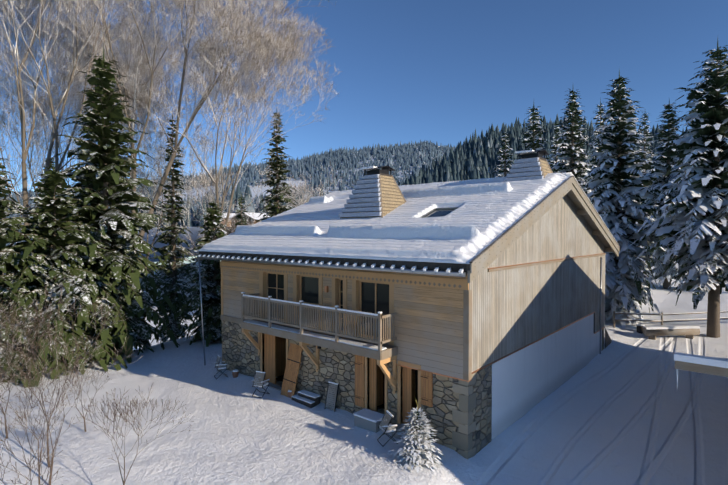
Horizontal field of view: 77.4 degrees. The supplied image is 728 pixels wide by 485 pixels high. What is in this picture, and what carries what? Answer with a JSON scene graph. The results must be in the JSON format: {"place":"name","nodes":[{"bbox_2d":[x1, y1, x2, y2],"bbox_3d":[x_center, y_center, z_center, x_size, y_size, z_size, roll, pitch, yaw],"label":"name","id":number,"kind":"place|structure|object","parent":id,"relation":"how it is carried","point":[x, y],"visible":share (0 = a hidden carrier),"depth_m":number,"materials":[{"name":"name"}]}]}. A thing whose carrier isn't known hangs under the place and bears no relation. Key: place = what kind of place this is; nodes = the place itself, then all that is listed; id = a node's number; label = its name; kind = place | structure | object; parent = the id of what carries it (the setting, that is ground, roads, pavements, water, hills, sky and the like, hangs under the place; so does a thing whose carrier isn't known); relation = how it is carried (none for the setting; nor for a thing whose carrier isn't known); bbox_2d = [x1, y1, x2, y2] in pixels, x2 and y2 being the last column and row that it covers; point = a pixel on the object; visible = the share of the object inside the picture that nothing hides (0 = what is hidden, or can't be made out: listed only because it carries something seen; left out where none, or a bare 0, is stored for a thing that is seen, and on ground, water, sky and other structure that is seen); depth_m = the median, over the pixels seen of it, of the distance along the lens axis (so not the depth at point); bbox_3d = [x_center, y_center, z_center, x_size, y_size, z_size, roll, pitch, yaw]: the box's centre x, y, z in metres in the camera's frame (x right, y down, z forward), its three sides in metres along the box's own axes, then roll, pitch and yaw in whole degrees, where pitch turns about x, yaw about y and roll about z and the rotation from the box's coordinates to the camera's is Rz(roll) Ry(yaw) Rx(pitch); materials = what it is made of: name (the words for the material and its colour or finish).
{"place":"outdoors","nodes":[
{"label":"outdoors","id":0,"kind":"place"},
{"bbox_2d":[9,148,443,215],"bbox_3d":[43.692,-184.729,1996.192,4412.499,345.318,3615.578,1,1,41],"label":"mountain","id":1,"kind":"structure","parent":0,"point":[268,187],"depth_m":1168.59,"materials":[{"name":"green"}]},
{"bbox_2d":[0,139,456,245],"bbox_3d":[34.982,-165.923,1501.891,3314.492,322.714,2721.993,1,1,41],"label":"mountain forest","id":2,"kind":"object","parent":1,"relation":"on","point":[430,149],"visible":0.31,"depth_m":1235.10,"materials":[{"name":"plant"}]},
{"bbox_2d":[0,247,727,484],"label":"snow ground","id":3,"kind":"structure","parent":0,"point":[622,408],"depth_m":16.71,"materials":[{"name":"white snow"}]},
{"bbox_2d":[0,359,24,403],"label":"garden shrub","id":4,"kind":"object","parent":3,"relation":"on","point":[3,378],"visible":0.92,"depth_m":11.43,"materials":[{"name":"brown plant"}]},
{"bbox_2d":[0,340,34,438],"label":"garden shrub","id":5,"kind":"object","parent":3,"relation":"on","point":[10,374],"visible":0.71,"depth_m":15.06,"materials":[{"name":"brown plant"}]},
{"bbox_2d":[0,297,54,358],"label":"garden shrub","id":6,"kind":"object","parent":3,"relation":"on","point":[16,324],"visible":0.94,"depth_m":13.43,"materials":[{"name":"brown plant"}]},
{"bbox_2d":[0,145,67,387],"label":"spruce tree","id":7,"kind":"object","parent":3,"relation":"on","point":[10,258],"visible":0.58,"depth_m":22.29,"materials":[{"name":"green plant"}]},
{"bbox_2d":[0,402,79,484],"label":"garden shrub","id":8,"kind":"object","parent":3,"relation":"on","point":[29,463],"visible":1,"depth_m":9.40,"materials":[{"name":"brown plant"}]},
{"bbox_2d":[29,158,56,246],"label":"spruce tree","id":9,"kind":"object","parent":3,"relation":"on","point":[52,162],"depth_m":40.33,"materials":[{"name":"green plant"}]},
{"bbox_2d":[0,351,100,484],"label":"garden shrub","id":10,"kind":"object","parent":3,"relation":"on","point":[44,376],"visible":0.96,"depth_m":11.29,"materials":[{"name":"brown plant"}]},
{"bbox_2d":[0,284,131,467],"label":"garden shrub","id":11,"kind":"object","parent":3,"relation":"on","point":[43,330],"visible":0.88,"depth_m":13.56,"materials":[{"name":"brown plant"}]},
{"bbox_2d":[0,164,136,386],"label":"spruce tree","id":12,"kind":"object","parent":3,"relation":"on","point":[68,240],"visible":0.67,"depth_m":23.47,"materials":[{"name":"green plant"}]},
{"bbox_2d":[0,322,142,484],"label":"garden shrub","id":13,"kind":"object","parent":3,"relation":"on","point":[64,415],"visible":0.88,"depth_m":12.46,"materials":[{"name":"brown plant"}]},
{"bbox_2d":[42,370,109,431],"bbox_3d":[-10.026,5.640,15.770,1.850,2.616,2.132,1,1,41],"label":"garden shrub","id":14,"kind":"object","parent":3,"relation":"on","point":[86,378],"visible":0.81,"depth_m":15.93,"materials":[{"name":"brown plant"}]},
{"bbox_2d":[0,10,161,274],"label":"frosted tree","id":15,"kind":"object","parent":3,"relation":"on","point":[27,120],"visible":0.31,"depth_m":42.12,"materials":[{"name":"grey plant"}]},
{"bbox_2d":[0,0,170,241],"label":"frosted tree","id":16,"kind":"object","parent":3,"relation":"on","point":[54,137],"visible":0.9,"depth_m":29.32,"materials":[{"name":"grey plant"}]},
{"bbox_2d":[16,45,186,365],"bbox_3d":[-15.450,-1.441,27.117,9.069,20.735,9.348,0,1,-21],"label":"spruce tree","id":17,"kind":"object","parent":3,"relation":"on","point":[125,272],"visible":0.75,"depth_m":26.45,"materials":[{"name":"green plant"}]},
{"bbox_2d":[0,12,255,347],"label":"frosted tree","id":18,"kind":"object","parent":3,"relation":"on","point":[138,104],"visible":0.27,"depth_m":44.69,"materials":[{"name":"grey plant"}]},
{"bbox_2d":[72,384,193,484],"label":"garden shrub","id":19,"kind":"object","parent":3,"relation":"on","point":[134,405],"visible":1,"depth_m":11.92,"materials":[{"name":"brown plant"}]},
{"bbox_2d":[146,108,195,342],"bbox_3d":[-16.183,0.015,38.331,4.370,22.660,4.859,0,1,12],"label":"spruce tree","id":20,"kind":"object","parent":3,"relation":"on","point":[174,269],"visible":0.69,"depth_m":37.94,"materials":[{"name":"green plant"}]},
{"bbox_2d":[15,0,335,329],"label":"frosted tree","id":21,"kind":"object","parent":3,"relation":"on","point":[169,164],"visible":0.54,"depth_m":34.77,"materials":[{"name":"grey plant"}]},
{"bbox_2d":[126,128,243,257],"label":"frosted tree","id":22,"kind":"object","parent":3,"relation":"on","point":[157,172],"visible":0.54,"depth_m":44.40,"materials":[{"name":"grey plant"}]},
{"bbox_2d":[50,0,342,271],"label":"frosted tree","id":23,"kind":"object","parent":3,"relation":"on","point":[268,42],"visible":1,"depth_m":33.46,"materials":[{"name":"grey plant"}]},
{"bbox_2d":[176,201,229,346],"bbox_3d":[-10.100,2.628,29.971,4.863,11.237,5.287,0,1,4],"label":"spruce tree","id":24,"kind":"object","parent":3,"relation":"on","point":[211,293],"visible":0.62,"depth_m":29.46,"materials":[{"name":"green plant"}]},
{"bbox_2d":[214,354,227,377],"bbox_3d":[-7.036,6.079,22.335,0.578,1.081,0.560,-1,1,-29],"label":"garden chair","id":25,"kind":"object","parent":3,"relation":"on","point":[218,366],"visible":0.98,"depth_m":22.21,"materials":[{"name":"black metal"}]},
{"bbox_2d":[232,195,248,229],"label":"spruce tree","id":26,"kind":"object","parent":3,"relation":"on","point":[239,216],"visible":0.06,"depth_m":60.10,"materials":[{"name":"green plant"}]},
{"bbox_2d":[252,371,269,397],"bbox_3d":[-4.486,6.128,19.759,0.560,1.065,0.578,1,1,26],"label":"garden chair","id":27,"kind":"object","parent":3,"relation":"on","point":[260,384],"visible":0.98,"depth_m":19.65,"materials":[{"name":"black metal"}]},
{"bbox_2d":[232,369,291,396],"bbox_3d":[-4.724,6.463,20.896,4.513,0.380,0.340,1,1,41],"label":"flower pot","id":28,"kind":"object","parent":3,"relation":"on","point":[235,372],"visible":0.71,"depth_m":22.13,"materials":[{"name":"brown ceramic"}]},
{"bbox_2d":[256,112,298,222],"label":"spruce tree","id":29,"kind":"object","parent":3,"relation":"on","point":[277,208],"visible":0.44,"depth_m":41.79,"materials":[{"name":"green plant"}]},
{"bbox_2d":[292,390,319,407],"bbox_3d":[-2.427,6.512,18.952,1.200,0.420,0.540,1,1,41],"label":"wooden step","id":30,"kind":"object","parent":3,"relation":"on","point":[307,399],"visible":0.98,"depth_m":18.74,"materials":[{"name":"grey wood"}]},
{"bbox_2d":[324,381,338,411],"bbox_3d":[-1.292,6.174,18.209,0.534,1.083,0.296,1,1,37],"label":"sled","id":31,"kind":"object","parent":3,"relation":"on","point":[332,396],"visible":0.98,"depth_m":18.19,"materials":[{"name":"grey wood"}]},
{"bbox_2d":[377,410,397,446],"bbox_3d":[0.801,6.320,15.505,0.578,1.023,0.560,0,1,-19],"label":"garden chair","id":32,"kind":"object","parent":3,"relation":"on","point":[387,426],"visible":0.98,"depth_m":15.39,"materials":[{"name":"black metal"}]},
{"bbox_2d":[220,194,611,458],"bbox_3d":[4.422,3.889,26.532,14.230,13.359,20.000,1,1,41],"label":"chalet","id":33,"kind":"object","parent":3,"relation":"on","point":[508,337],"visible":0.75,"depth_m":17.87,"materials":[{"name":"wood"}]},
{"bbox_2d":[241,292,397,393],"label":"balcony","id":34,"kind":"structure","parent":33,"relation":"attached to","point":[380,352],"depth_m":17.46,"materials":[{"name":"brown wood"}]},
{"bbox_2d":[260,333,432,440],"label":"doors","id":35,"kind":"structure","parent":33,"relation":"in","point":[279,359],"depth_m":17.23,"materials":[{"name":"brown wood"}]},
{"bbox_2d":[340,166,405,218],"bbox_3d":[0.673,-2.179,22.052,2.988,2.990,2.988,1,1,41],"label":"chimney","id":36,"kind":"object","parent":33,"relation":"on","point":[391,196],"visible":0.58,"depth_m":21.50,"materials":[{"name":"brown wood"}]},
{"bbox_2d":[339,166,381,216],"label":"chimney snow","id":37,"kind":"structure","parent":36,"relation":"on","point":[372,204],"depth_m":21.27,"materials":[{"name":"white snow"}]},
{"bbox_2d":[198,173,569,263],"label":"roof snow","id":38,"kind":"structure","parent":33,"relation":"on","point":[485,214],"depth_m":18.86,"materials":[{"name":"white snow"}]},
{"bbox_2d":[196,176,619,364],"bbox_3d":[3.583,1.578,25.593,15.375,9.422,19.567,1,1,41],"label":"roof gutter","id":39,"kind":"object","parent":33,"relation":"on","point":[486,257],"depth_m":17.26,"materials":[{"name":"grey metal"}]},
{"bbox_2d":[421,207,458,217],"bbox_3d":[3.196,-1.196,19.298,1.340,0.645,1.578,1,1,41],"label":"skylight","id":40,"kind":"object","parent":33,"relation":"attached to","point":[437,212],"visible":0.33,"depth_m":19.58,"materials":[{"name":"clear glass"}]},
{"bbox_2d":[510,149,552,177],"bbox_3d":[8.048,-3.359,21.774,2.273,2.081,2.273,1,1,41],"label":"chimney","id":41,"kind":"object","parent":33,"relation":"on","point":[544,166],"visible":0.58,"depth_m":21.45,"materials":[{"name":"brown wood"}]},
{"bbox_2d":[504,150,543,181],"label":"chimney snow","id":42,"kind":"structure","parent":41,"relation":"on","point":[527,172],"depth_m":21.18,"materials":[{"name":"white snow"}]},
{"bbox_2d":[561,172,616,241],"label":"roof snow","id":43,"kind":"structure","parent":33,"relation":"on","point":[568,174],"depth_m":20.84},
{"bbox_2d":[388,407,444,472],"bbox_3d":[1.666,6.277,14.412,1.759,2.080,1.742,1,1,41],"label":"christmas tree","id":44,"kind":"object","parent":3,"relation":"on","point":[417,449],"visible":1,"depth_m":14.14,"materials":[{"name":"white plant"}]},
{"bbox_2d":[494,132,514,177],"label":"spruce tree","id":45,"kind":"object","parent":3,"relation":"on","point":[503,158],"visible":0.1,"depth_m":51.29,"materials":[{"name":"green plant"}]},
{"bbox_2d":[517,104,550,161],"bbox_3d":[13.699,-2.893,37.250,5.422,17.716,5.456,1,1,41],"label":"spruce tree","id":46,"kind":"object","parent":3,"relation":"on","point":[535,133],"visible":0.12,"depth_m":36.79,"materials":[{"name":"green plant"}]},
{"bbox_2d":[548,122,561,172],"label":"spruce tree","id":47,"kind":"object","parent":3,"relation":"on","point":[553,149],"visible":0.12,"depth_m":65.01,"materials":[{"name":"green plant"}]},
{"bbox_2d":[549,89,595,204],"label":"spruce tree","id":48,"kind":"object","parent":3,"relation":"on","point":[577,168],"visible":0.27,"depth_m":40.08,"materials":[{"name":"green plant"}]},
{"bbox_2d":[584,97,622,209],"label":"spruce tree","id":49,"kind":"object","parent":3,"relation":"on","point":[601,123],"visible":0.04,"depth_m":57.06,"materials":[{"name":"green plant"}]},
{"bbox_2d":[579,70,673,327],"bbox_3d":[19.310,-3.256,34.130,7.865,19.987,8.517,-1,1,-31],"label":"spruce tree","id":50,"kind":"object","parent":3,"relation":"on","point":[611,184],"visible":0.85,"depth_m":33.40,"materials":[{"name":"green plant"}]},
{"bbox_2d":[637,100,688,288],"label":"spruce tree","id":51,"kind":"object","parent":3,"relation":"on","point":[670,273],"visible":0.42,"depth_m":42.91,"materials":[{"name":"green plant"}]},
{"bbox_2d":[637,324,699,339],"bbox_3d":[20.163,5.995,30.344,3.222,1.293,1.893,0,1,8],"label":"log trough","id":52,"kind":"object","parent":3,"relation":"on","point":[652,332],"visible":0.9,"depth_m":29.52,"materials":[{"name":"brown wood"}]},
{"bbox_2d":[613,310,727,327],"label":"rail fence","id":53,"kind":"object","parent":3,"relation":"on","point":[661,314],"visible":0.67,"depth_m":31.63,"materials":[{"name":"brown wood"}]},
{"bbox_2d":[623,40,727,337],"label":"spruce tree","id":54,"kind":"object","parent":3,"relation":"on","point":[697,227],"visible":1,"depth_m":28.89,"materials":[{"name":"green plant"}]},
{"bbox_2d":[684,82,697,131],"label":"spruce tree","id":55,"kind":"object","parent":3,"relation":"on","point":[692,110],"visible":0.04,"depth_m":60.70,"materials":[{"name":"green plant"}]},
{"bbox_2d":[674,352,727,385],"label":"snow-covered roof","id":56,"kind":"structure","parent":3,"relation":"on","point":[704,364],"depth_m":11.31,"materials":[{"name":"white snow"}]},
{"bbox_2d":[0,0,727,270],"label":"sky","id":57,"kind":"structure","parent":0,"point":[439,71],"materials":[{"name":"blue"}]},
{"bbox_2d":[4,232,727,349],"bbox_3d":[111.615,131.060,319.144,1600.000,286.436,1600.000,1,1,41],"label":"snow terrain","id":58,"kind":"structure","parent":0,"point":[151,323],"depth_m":262.18,"materials":[{"name":"white snow"}]},
{"bbox_2d":[0,0,208,242],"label":"frosted tree","id":59,"kind":"object","parent":58,"relation":"on","point":[34,16],"visible":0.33,"depth_m":48.41,"materials":[{"name":"grey plant"}]},
{"bbox_2d":[220,163,341,230],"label":"frosted tree","id":60,"kind":"object","parent":58,"relation":"on","point":[302,198],"visible":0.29,"depth_m":66.31,"materials":[{"name":"white plant"}]},
{"bbox_2d":[632,112,658,223],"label":"spruce tree","id":61,"kind":"object","parent":58,"relation":"on","point":[645,134],"visible":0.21,"depth_m":73.44,"materials":[{"name":"green plant"}]},
{"bbox_2d":[138,159,637,261],"bbox_3d":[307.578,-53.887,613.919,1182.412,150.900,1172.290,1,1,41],"label":"hillside","id":62,"kind":"structure","parent":0,"point":[194,235],"depth_m":327.75,"materials":[{"name":"white"}]},
{"bbox_2d":[202,212,269,240],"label":"distant chalets","id":63,"kind":"object","parent":62,"relation":"on","point":[252,215],"visible":0.12,"depth_m":146.70,"materials":[{"name":"white wood"}]},
{"bbox_2d":[129,114,720,257],"bbox_3d":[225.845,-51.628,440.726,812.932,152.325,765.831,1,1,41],"label":"hillside forest","id":64,"kind":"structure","parent":62,"relation":"on","point":[470,159],"depth_m":357.47,"materials":[{"name":"plant"}]}
]}

